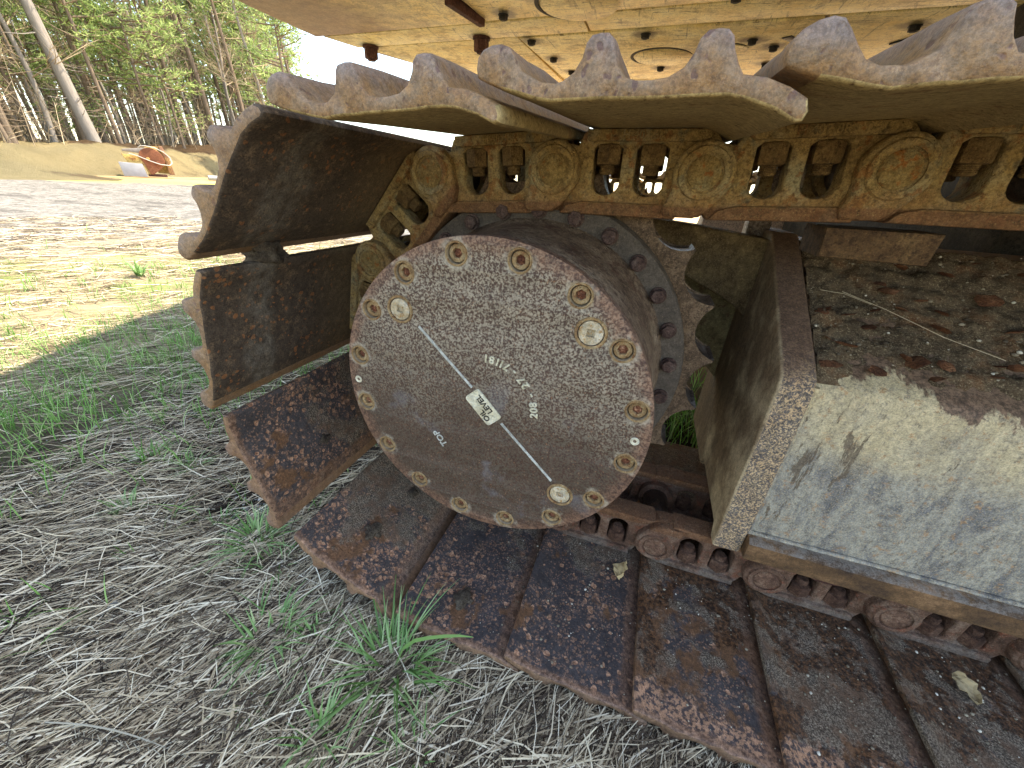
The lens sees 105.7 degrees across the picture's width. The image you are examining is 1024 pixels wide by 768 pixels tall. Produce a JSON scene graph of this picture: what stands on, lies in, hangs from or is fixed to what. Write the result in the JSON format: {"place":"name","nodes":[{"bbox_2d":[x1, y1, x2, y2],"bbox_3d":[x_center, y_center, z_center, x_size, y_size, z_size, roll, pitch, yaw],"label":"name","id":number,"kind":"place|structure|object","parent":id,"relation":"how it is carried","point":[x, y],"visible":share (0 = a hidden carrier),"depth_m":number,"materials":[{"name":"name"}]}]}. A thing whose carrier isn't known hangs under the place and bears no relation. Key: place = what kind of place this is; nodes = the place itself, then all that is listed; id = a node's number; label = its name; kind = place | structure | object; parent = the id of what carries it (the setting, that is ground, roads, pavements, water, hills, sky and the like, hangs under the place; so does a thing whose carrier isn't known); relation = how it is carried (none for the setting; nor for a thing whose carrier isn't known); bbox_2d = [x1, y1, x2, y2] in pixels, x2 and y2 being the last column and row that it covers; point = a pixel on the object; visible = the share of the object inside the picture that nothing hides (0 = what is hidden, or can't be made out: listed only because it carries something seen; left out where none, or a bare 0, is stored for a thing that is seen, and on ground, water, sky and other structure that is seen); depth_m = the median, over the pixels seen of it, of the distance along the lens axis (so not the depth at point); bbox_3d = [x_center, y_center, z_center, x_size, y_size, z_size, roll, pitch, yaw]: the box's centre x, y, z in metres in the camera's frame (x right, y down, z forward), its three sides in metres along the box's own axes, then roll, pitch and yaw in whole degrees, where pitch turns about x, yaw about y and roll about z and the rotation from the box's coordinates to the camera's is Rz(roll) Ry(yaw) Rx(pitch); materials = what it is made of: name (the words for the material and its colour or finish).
{"place":"outdoors","nodes":[
{"label":"outdoors","id":0,"kind":"place"},
{"bbox_2d":[0,138,218,180],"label":"sand bank","id":1,"kind":"structure","parent":0,"point":[84,160],"depth_m":18.89,"materials":[{"name":"sand"}]},
{"bbox_2d":[0,36,26,142],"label":"pine tree","id":2,"kind":"object","parent":1,"relation":"on","point":[4,134],"visible":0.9,"depth_m":17.99,"materials":[{"name":"brown plant"}]},
{"bbox_2d":[0,35,29,68],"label":"bare tree","id":3,"kind":"object","parent":1,"relation":"on","point":[7,55],"visible":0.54,"depth_m":20.00,"materials":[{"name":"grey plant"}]},
{"bbox_2d":[0,51,31,140],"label":"pine tree","id":4,"kind":"object","parent":1,"relation":"on","point":[11,106],"visible":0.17,"depth_m":26.28,"materials":[{"name":"brown plant"}]},
{"bbox_2d":[0,40,36,140],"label":"pine tree","id":5,"kind":"object","parent":1,"relation":"on","point":[14,125],"visible":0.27,"depth_m":24.01,"materials":[{"name":"brown plant"}]},
{"bbox_2d":[0,44,42,143],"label":"pine tree","id":6,"kind":"object","parent":1,"relation":"on","point":[7,129],"visible":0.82,"depth_m":18.74,"materials":[{"name":"brown plant"}]},
{"bbox_2d":[0,1,43,140],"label":"pine tree","id":7,"kind":"object","parent":1,"relation":"on","point":[12,77],"visible":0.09,"depth_m":29.30,"materials":[{"name":"brown plant"}]},
{"bbox_2d":[0,0,51,141],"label":"bare tree","id":8,"kind":"object","parent":1,"relation":"on","point":[24,81],"visible":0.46,"depth_m":22.38,"materials":[{"name":"grey plant"}]},
{"bbox_2d":[0,23,56,138],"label":"pine tree","id":9,"kind":"object","parent":1,"relation":"on","point":[26,91],"visible":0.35,"depth_m":24.13,"materials":[{"name":"brown plant"}]},
{"bbox_2d":[0,0,62,142],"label":"pine tree","id":10,"kind":"object","parent":1,"relation":"on","point":[2,72],"visible":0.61,"depth_m":20.44,"materials":[{"name":"green plant"}]},
{"bbox_2d":[0,2,66,141],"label":"pine tree","id":11,"kind":"object","parent":1,"relation":"on","point":[43,95],"visible":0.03,"depth_m":32.81,"materials":[{"name":"green plant"}]},
{"bbox_2d":[0,14,71,141],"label":"pine tree","id":12,"kind":"object","parent":1,"relation":"on","point":[59,137],"visible":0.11,"depth_m":30.04,"materials":[{"name":"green plant"}]},
{"bbox_2d":[2,0,71,139],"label":"pine tree","id":13,"kind":"object","parent":1,"relation":"on","point":[49,99],"visible":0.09,"depth_m":30.55,"materials":[{"name":"green plant"}]},
{"bbox_2d":[0,14,75,140],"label":"tree","id":14,"kind":"object","parent":1,"relation":"on","point":[18,82],"visible":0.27,"depth_m":27.01,"materials":[{"name":"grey plant"}]},
{"bbox_2d":[0,0,84,140],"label":"bare tree","id":15,"kind":"object","parent":1,"relation":"on","point":[18,38],"visible":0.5,"depth_m":25.36,"materials":[{"name":"grey plant"}]},
{"bbox_2d":[9,0,82,125],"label":"pine tree","id":16,"kind":"object","parent":1,"relation":"on","point":[27,30],"visible":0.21,"depth_m":26.63,"materials":[{"name":"green plant"}]},
{"bbox_2d":[0,0,97,141],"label":"bare tree","id":17,"kind":"object","parent":1,"relation":"on","point":[31,77],"visible":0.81,"depth_m":19.81,"materials":[{"name":"brown plant"}]},
{"bbox_2d":[0,0,97,139],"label":"pine tree","id":18,"kind":"object","parent":1,"relation":"on","point":[81,134],"visible":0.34,"depth_m":21.96,"materials":[{"name":"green plant"}]},
{"bbox_2d":[0,0,102,140],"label":"pine tree","id":19,"kind":"object","parent":1,"relation":"on","point":[50,83],"visible":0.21,"depth_m":27.52,"materials":[{"name":"green plant"}]},
{"bbox_2d":[4,0,100,126],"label":"pine tree","id":20,"kind":"object","parent":1,"relation":"on","point":[29,36],"visible":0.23,"depth_m":27.80,"materials":[{"name":"green plant"}]},
{"bbox_2d":[6,0,101,142],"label":"leaning tree","id":21,"kind":"object","parent":1,"relation":"on","point":[68,89],"visible":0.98,"depth_m":19.96,"materials":[{"name":"grey plant"}]},
{"bbox_2d":[17,1,93,117],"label":"bare tree","id":22,"kind":"object","parent":1,"relation":"on","point":[50,36],"visible":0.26,"depth_m":24.61,"materials":[{"name":"grey plant"}]},
{"bbox_2d":[32,0,111,142],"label":"pine tree","id":23,"kind":"object","parent":1,"relation":"on","point":[83,79],"visible":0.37,"depth_m":23.21,"materials":[{"name":"green plant"}]},
{"bbox_2d":[35,1,109,142],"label":"pine tree","id":24,"kind":"object","parent":1,"relation":"on","point":[79,86],"visible":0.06,"depth_m":34.37,"materials":[{"name":"green plant"}]},
{"bbox_2d":[17,0,128,143],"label":"pine tree","id":25,"kind":"object","parent":1,"relation":"on","point":[80,43],"visible":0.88,"depth_m":21.37,"materials":[{"name":"green plant"}]},
{"bbox_2d":[27,0,119,121],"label":"pine tree","id":26,"kind":"object","parent":1,"relation":"on","point":[78,51],"visible":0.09,"depth_m":30.82,"materials":[{"name":"green plant"}]},
{"bbox_2d":[25,80,129,133],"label":"young pine","id":27,"kind":"object","parent":1,"relation":"on","point":[92,112],"visible":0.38,"depth_m":23.51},
{"bbox_2d":[34,2,127,143],"bbox_3d":[-32.570,-28.525,27.633,5.234,19.489,5.435,-1,30,-3],"label":"pine tree","id":28,"kind":"object","parent":1,"relation":"on","point":[113,138],"visible":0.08,"depth_m":30.73,"materials":[{"name":"green plant"}]},
{"bbox_2d":[24,9,146,134],"bbox_3d":[-38.508,-32.563,34.921,9.632,19.252,7.267,-1,28,-10],"label":"bare tree","id":29,"kind":"object","parent":1,"relation":"on","point":[107,89],"visible":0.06,"depth_m":37.19,"materials":[{"name":"grey plant"}]},
{"bbox_2d":[34,1,154,143],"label":"tree","id":30,"kind":"object","parent":1,"relation":"on","point":[112,109],"visible":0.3,"depth_m":25.71,"materials":[{"name":"plant"}]},
{"bbox_2d":[52,0,142,135],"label":"pine tree","id":31,"kind":"object","parent":1,"relation":"on","point":[106,57],"visible":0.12,"depth_m":31.78,"materials":[{"name":"green plant"}]},
{"bbox_2d":[47,0,151,144],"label":"pine tree","id":32,"kind":"object","parent":1,"relation":"on","point":[98,51],"visible":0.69,"depth_m":23.12,"materials":[{"name":"green plant"}]},
{"bbox_2d":[58,0,141,144],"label":"pine tree","id":33,"kind":"object","parent":1,"relation":"on","point":[71,8],"visible":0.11,"depth_m":29.29,"materials":[{"name":"green plant"}]},
{"bbox_2d":[89,42,129,142],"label":"bare tree","id":34,"kind":"object","parent":1,"relation":"on","point":[115,105],"visible":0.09,"depth_m":38.99,"materials":[{"name":"plant"}]},
{"bbox_2d":[0,44,243,148],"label":"undergrowth","id":35,"kind":"object","parent":1,"relation":"on","point":[61,132],"visible":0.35,"depth_m":23.40,"materials":[{"name":"plant"}]},
{"bbox_2d":[88,0,159,143],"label":"pine tree","id":36,"kind":"object","parent":1,"relation":"on","point":[138,90],"visible":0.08,"depth_m":35.40,"materials":[{"name":"green plant"}]},
{"bbox_2d":[59,0,193,144],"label":"pine tree","id":37,"kind":"object","parent":1,"relation":"on","point":[145,34],"visible":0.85,"depth_m":23.18,"materials":[{"name":"green plant"}]},
{"bbox_2d":[80,0,175,143],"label":"pine tree","id":38,"kind":"object","parent":1,"relation":"on","point":[116,70],"visible":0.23,"depth_m":29.04,"materials":[{"name":"green plant"}]},
{"bbox_2d":[102,0,153,144],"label":"pine tree","id":39,"kind":"object","parent":1,"relation":"on","point":[137,109],"visible":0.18,"depth_m":37.41,"materials":[{"name":"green plant"}]},
{"bbox_2d":[55,0,213,148],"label":"pine tree","id":40,"kind":"object","parent":1,"relation":"on","point":[178,86],"visible":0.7,"depth_m":24.61,"materials":[{"name":"green plant"}]},
{"bbox_2d":[98,0,182,145],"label":"bare tree","id":41,"kind":"object","parent":1,"relation":"on","point":[161,91],"visible":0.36,"depth_m":25.87,"materials":[{"name":"plant"}]},
{"bbox_2d":[108,0,188,131],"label":"pine tree","id":42,"kind":"object","parent":1,"relation":"on","point":[155,5],"visible":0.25,"depth_m":31.73,"materials":[{"name":"green plant"}]},
{"bbox_2d":[107,0,197,143],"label":"bare tree","id":43,"kind":"object","parent":1,"relation":"on","point":[157,72],"visible":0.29,"depth_m":29.15,"materials":[{"name":"plant"}]},
{"bbox_2d":[0,0,310,144],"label":"wood","id":44,"kind":"object","parent":1,"relation":"on","point":[188,104],"visible":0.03,"depth_m":44.13,"materials":[{"name":"plant"}]},
{"bbox_2d":[107,2,204,143],"bbox_3d":[-33.262,-32.146,35.681,6.885,18.318,9.201,18,30,25],"label":"bare tree","id":45,"kind":"object","parent":1,"relation":"on","point":[159,66],"visible":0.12,"depth_m":36.80,"materials":[{"name":"plant"}]},
{"bbox_2d":[117,3,194,130],"bbox_3d":[-31.481,-28.422,33.267,4.106,13.958,5.536,-10,31,-19],"label":"bare tree","id":46,"kind":"object","parent":1,"relation":"on","point":[152,77],"visible":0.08,"depth_m":33.87,"materials":[{"name":"plant"}]},
{"bbox_2d":[116,0,201,144],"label":"pine tree","id":47,"kind":"object","parent":1,"relation":"on","point":[163,65],"visible":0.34,"depth_m":28.26,"materials":[{"name":"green plant"}]},
{"bbox_2d":[106,0,212,144],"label":"tree","id":48,"kind":"object","parent":1,"relation":"on","point":[202,69],"visible":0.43,"depth_m":28.30,"materials":[{"name":"plant"}]},
{"bbox_2d":[136,0,198,142],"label":"pine tree","id":49,"kind":"object","parent":1,"relation":"on","point":[176,83],"visible":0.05,"depth_m":41.26,"materials":[{"name":"green plant"}]},
{"bbox_2d":[126,3,223,143],"bbox_3d":[-27.250,-26.953,30.925,5.821,14.658,5.737,-20,35,-38],"label":"tree","id":50,"kind":"object","parent":1,"relation":"on","point":[192,127],"visible":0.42,"depth_m":32.28,"materials":[{"name":"plant"}]},
{"bbox_2d":[141,0,208,135],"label":"pine tree","id":51,"kind":"object","parent":1,"relation":"on","point":[182,65],"visible":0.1,"depth_m":38.47,"materials":[{"name":"green plant"}]},
{"bbox_2d":[137,70,213,137],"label":"young pine","id":52,"kind":"object","parent":1,"relation":"on","point":[165,121],"visible":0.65,"depth_m":28.21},
{"bbox_2d":[145,0,216,130],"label":"pine tree","id":53,"kind":"object","parent":1,"relation":"on","point":[193,78],"visible":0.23,"depth_m":34.96,"materials":[{"name":"green plant"}]},
{"bbox_2d":[147,0,216,143],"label":"pine tree","id":54,"kind":"object","parent":1,"relation":"on","point":[186,65],"visible":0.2,"depth_m":37.81,"materials":[{"name":"green plant"}]},
{"bbox_2d":[161,0,228,125],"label":"pine tree","id":55,"kind":"object","parent":1,"relation":"on","point":[196,77],"visible":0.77,"depth_m":28.37,"materials":[{"name":"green plant"}]},
{"bbox_2d":[161,0,229,125],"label":"pine tree","id":56,"kind":"object","parent":1,"relation":"on","point":[216,82],"visible":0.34,"depth_m":33.51,"materials":[{"name":"green plant"}]},
{"bbox_2d":[170,2,222,124],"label":"pine tree","id":57,"kind":"object","parent":1,"relation":"on","point":[204,73],"visible":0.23,"depth_m":38.81,"materials":[{"name":"green plant"}]},
{"bbox_2d":[142,0,252,125],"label":"bare tree","id":58,"kind":"object","parent":1,"relation":"on","point":[219,68],"visible":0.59,"depth_m":29.96,"materials":[{"name":"plant"}]},
{"bbox_2d":[181,0,244,107],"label":"pine tree","id":59,"kind":"object","parent":1,"relation":"on","point":[208,19],"visible":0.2,"depth_m":33.16,"materials":[{"name":"green plant"}]},
{"bbox_2d":[183,0,250,121],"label":"pine tree","id":60,"kind":"object","parent":1,"relation":"on","point":[232,47],"visible":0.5,"depth_m":31.16,"materials":[{"name":"green plant"}]},
{"bbox_2d":[184,2,256,108],"bbox_3d":[-30.394,-34.607,40.274,5.454,18.495,6.624,17,34,26],"label":"pine tree","id":61,"kind":"object","parent":1,"relation":"on","point":[203,62],"visible":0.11,"depth_m":39.58,"materials":[{"name":"green plant"}]},
{"bbox_2d":[185,6,262,122],"bbox_3d":[-27.907,-30.265,37.732,5.919,13.623,5.333,-13,33,-21],"label":"pine tree","id":62,"kind":"object","parent":1,"relation":"on","point":[220,86],"visible":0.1,"depth_m":38.09,"materials":[{"name":"green plant"}]},
{"bbox_2d":[186,0,263,121],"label":"bare tree","id":63,"kind":"object","parent":1,"relation":"on","point":[223,75],"visible":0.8,"depth_m":29.78,"materials":[{"name":"plant"}]},
{"bbox_2d":[193,1,256,123],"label":"pine tree","id":64,"kind":"object","parent":1,"relation":"on","point":[236,99],"visible":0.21,"depth_m":32.93,"materials":[{"name":"green plant"}]},
{"bbox_2d":[191,0,259,112],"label":"pine tree","id":65,"kind":"object","parent":1,"relation":"on","point":[212,6],"visible":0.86,"depth_m":28.48,"materials":[{"name":"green plant"}]},
{"bbox_2d":[201,2,273,106],"bbox_3d":[-26.772,-33.589,38.086,6.925,19.334,5.701,-17,34,-27],"label":"pine tree","id":66,"kind":"object","parent":1,"relation":"on","point":[242,51],"visible":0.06,"depth_m":38.89,"materials":[{"name":"green plant"}]},
{"bbox_2d":[225,8,254,104],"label":"pine tree","id":67,"kind":"object","parent":1,"relation":"on","point":[239,59],"visible":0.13,"depth_m":36.04,"materials":[{"name":"green plant"}]},
{"bbox_2d":[203,0,282,108],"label":"pine tree","id":68,"kind":"object","parent":1,"relation":"on","point":[232,27],"visible":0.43,"depth_m":32.06,"materials":[{"name":"green plant"}]},
{"bbox_2d":[205,0,287,106],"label":"pine tree","id":69,"kind":"object","parent":1,"relation":"on","point":[262,35],"visible":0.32,"depth_m":33.27,"materials":[{"name":"green plant"}]},
{"bbox_2d":[224,2,269,103],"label":"pine tree","id":70,"kind":"object","parent":1,"relation":"on","point":[251,35],"visible":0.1,"depth_m":37.19,"materials":[{"name":"green plant"}]},
{"bbox_2d":[202,0,298,104],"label":"bare tree","id":71,"kind":"object","parent":1,"relation":"on","point":[250,60],"visible":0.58,"depth_m":25.33,"materials":[{"name":"plant"}]},
{"bbox_2d":[229,9,277,108],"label":"bare tree","id":72,"kind":"object","parent":1,"relation":"on","point":[262,63],"visible":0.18,"depth_m":35.09,"materials":[{"name":"plant"}]},
{"bbox_2d":[234,13,299,84],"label":"bare tree","id":73,"kind":"object","parent":1,"relation":"on","point":[271,51],"visible":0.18,"depth_m":36.50,"materials":[{"name":"plant"}]},
{"bbox_2d":[247,11,294,78],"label":"pine tree","id":74,"kind":"object","parent":1,"relation":"on","point":[273,44],"visible":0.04,"depth_m":44.84,"materials":[{"name":"green plant"}]},
{"bbox_2d":[227,0,330,112],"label":"pine tree","id":75,"kind":"object","parent":1,"relation":"on","point":[285,32],"visible":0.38,"depth_m":24.82,"materials":[{"name":"green plant"}]},
{"bbox_2d":[257,15,303,108],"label":"pine tree","id":76,"kind":"object","parent":1,"relation":"on","point":[286,64],"visible":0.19,"depth_m":35.51,"materials":[{"name":"green plant"}]},
{"bbox_2d":[263,19,307,75],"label":"pine tree","id":77,"kind":"object","parent":1,"relation":"on","point":[290,58],"visible":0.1,"depth_m":39.68,"materials":[{"name":"green plant"}]},
{"bbox_2d":[0,176,740,767],"bbox_3d":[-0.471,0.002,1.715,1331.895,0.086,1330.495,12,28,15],"label":"ground","id":78,"kind":"structure","parent":0,"point":[148,198],"depth_m":2.14,"materials":[{"name":"plant"}]},
{"bbox_2d":[95,480,148,521],"bbox_3d":[-1.007,0.308,1.006,0.114,0.053,0.142,-13,32,-30],"label":"grass tuft","id":79,"kind":"object","parent":78,"relation":"on","point":[124,499],"visible":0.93,"depth_m":1.01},
{"bbox_2d":[119,162,147,176],"bbox_3d":[-19.195,-10.889,19.667,0.950,0.620,0.600,-18,34,-36],"label":"concrete block","id":80,"kind":"object","parent":78,"relation":"on","point":[133,169],"depth_m":19.46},
{"bbox_2d":[121,145,174,176],"bbox_3d":[-18.736,-11.492,19.974,1.920,1.420,1.002,-18,34,-36],"label":"cable winch","id":81,"kind":"object","parent":78,"relation":"on","point":[152,160],"visible":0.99,"depth_m":19.88,"materials":[{"name":"orange metal"}]},
{"bbox_2d":[119,438,180,461],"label":"grass tuft","id":82,"kind":"object","parent":78,"relation":"on","point":[150,452],"visible":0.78,"depth_m":1.19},
{"bbox_2d":[160,449,218,478],"bbox_3d":[-0.960,0.234,1.157,0.153,0.054,0.153,12,28,15],"label":"grass tuft","id":83,"kind":"object","parent":78,"relation":"on","point":[188,460],"visible":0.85,"depth_m":1.16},
{"bbox_2d":[2,410,455,739],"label":"pebbles","id":84,"kind":"object","parent":78,"relation":"on","point":[258,499],"visible":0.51,"depth_m":1.01,"materials":[{"name":"stone"}]},
{"bbox_2d":[204,656,281,750],"bbox_3d":[-0.434,0.528,0.642,0.116,0.049,0.109,21,32,31],"label":"grass tuft","id":85,"kind":"object","parent":78,"relation":"on","point":[259,671],"visible":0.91,"depth_m":0.65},
{"bbox_2d":[231,538,299,584],"bbox_3d":[-0.527,0.393,0.887,0.140,0.056,0.148,12,28,15],"label":"grass tuft","id":86,"kind":"object","parent":78,"relation":"on","point":[270,556],"visible":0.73,"depth_m":0.88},
{"bbox_2d":[275,599,347,694],"bbox_3d":[-0.363,0.487,0.720,0.133,0.060,0.150,-15,33,-32],"label":"grass tuft","id":87,"kind":"object","parent":78,"relation":"on","point":[307,625],"visible":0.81,"depth_m":0.74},
{"bbox_2d":[0,226,706,658],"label":"lawn grass","id":88,"kind":"structure","parent":78,"relation":"on","point":[686,416],"depth_m":1.52,"materials":[{"name":"plant"}]},
{"bbox_2d":[0,214,756,767],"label":"dry straw","id":89,"kind":"object","parent":78,"relation":"on","point":[164,694],"visible":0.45,"depth_m":0.73,"materials":[{"name":"plant"}]},
{"bbox_2d":[45,721,193,760],"bbox_3d":[-0.603,0.539,0.591,0.251,0.012,0.025,6,27,5],"label":"dead stalk","id":90,"kind":"object","parent":89,"relation":"on","point":[105,728],"visible":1,"depth_m":0.59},
{"bbox_2d":[108,258,158,276],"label":"grass tuft","id":91,"kind":"object","parent":89,"relation":"on","point":[138,271],"visible":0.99,"depth_m":2.96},
{"bbox_2d":[206,506,243,532],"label":"grass tuft","id":92,"kind":"object","parent":89,"relation":"on","point":[227,511],"visible":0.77,"depth_m":1.00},
{"bbox_2d":[188,501,301,577],"bbox_3d":[-0.615,0.358,0.907,0.228,0.085,0.238,-13,32,-29],"label":"grass tuft","id":93,"kind":"object","parent":89,"relation":"on","point":[256,524],"visible":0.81,"depth_m":0.93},
{"bbox_2d":[210,576,335,697],"bbox_3d":[-0.465,0.460,0.730,0.228,0.086,0.222,12,28,15],"label":"grass tuft","id":94,"kind":"object","parent":89,"relation":"on","point":[247,630],"visible":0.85,"depth_m":0.73,"materials":[{"name":"plant"}]},
{"bbox_2d":[260,670,358,767],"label":"grass tuft","id":95,"kind":"object","parent":89,"relation":"on","point":[331,703],"visible":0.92,"depth_m":0.61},
{"bbox_2d":[280,573,474,767],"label":"grass tuft","id":96,"kind":"object","parent":89,"relation":"on","point":[406,646],"visible":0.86,"depth_m":0.69,"materials":[{"name":"plant"}]},
{"bbox_2d":[347,689,463,767],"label":"grass tuft","id":97,"kind":"object","parent":78,"relation":"on","point":[399,740],"visible":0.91,"depth_m":0.61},
{"bbox_2d":[178,0,1023,767],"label":"excavator","id":98,"kind":"object","parent":78,"relation":"on","point":[832,302],"visible":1,"depth_m":0.67,"materials":[{"name":"metal"}]},
{"bbox_2d":[242,240,288,264],"bbox_3d":[-0.410,-0.219,0.639,0.051,0.045,0.071,12,28,15],"label":"dirt clod","id":99,"kind":"object","parent":98,"relation":"on","point":[274,252],"visible":0.84,"depth_m":0.63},
{"bbox_2d":[613,561,627,579],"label":"dry leaf","id":100,"kind":"object","parent":98,"relation":"on","point":[619,569],"visible":1,"depth_m":0.88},
{"bbox_2d":[466,530,1019,767],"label":"shoe grit","id":101,"kind":"object","parent":98,"relation":"on","point":[877,709],"visible":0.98,"depth_m":0.73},
{"bbox_2d":[952,671,982,704],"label":"dry leaf","id":102,"kind":"object","parent":98,"relation":"on","point":[965,683],"visible":1,"depth_m":0.70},
{"bbox_2d":[2,0,758,192],"label":"sky","id":103,"kind":"structure","parent":0,"point":[324,54],"materials":[{"name":"white"}]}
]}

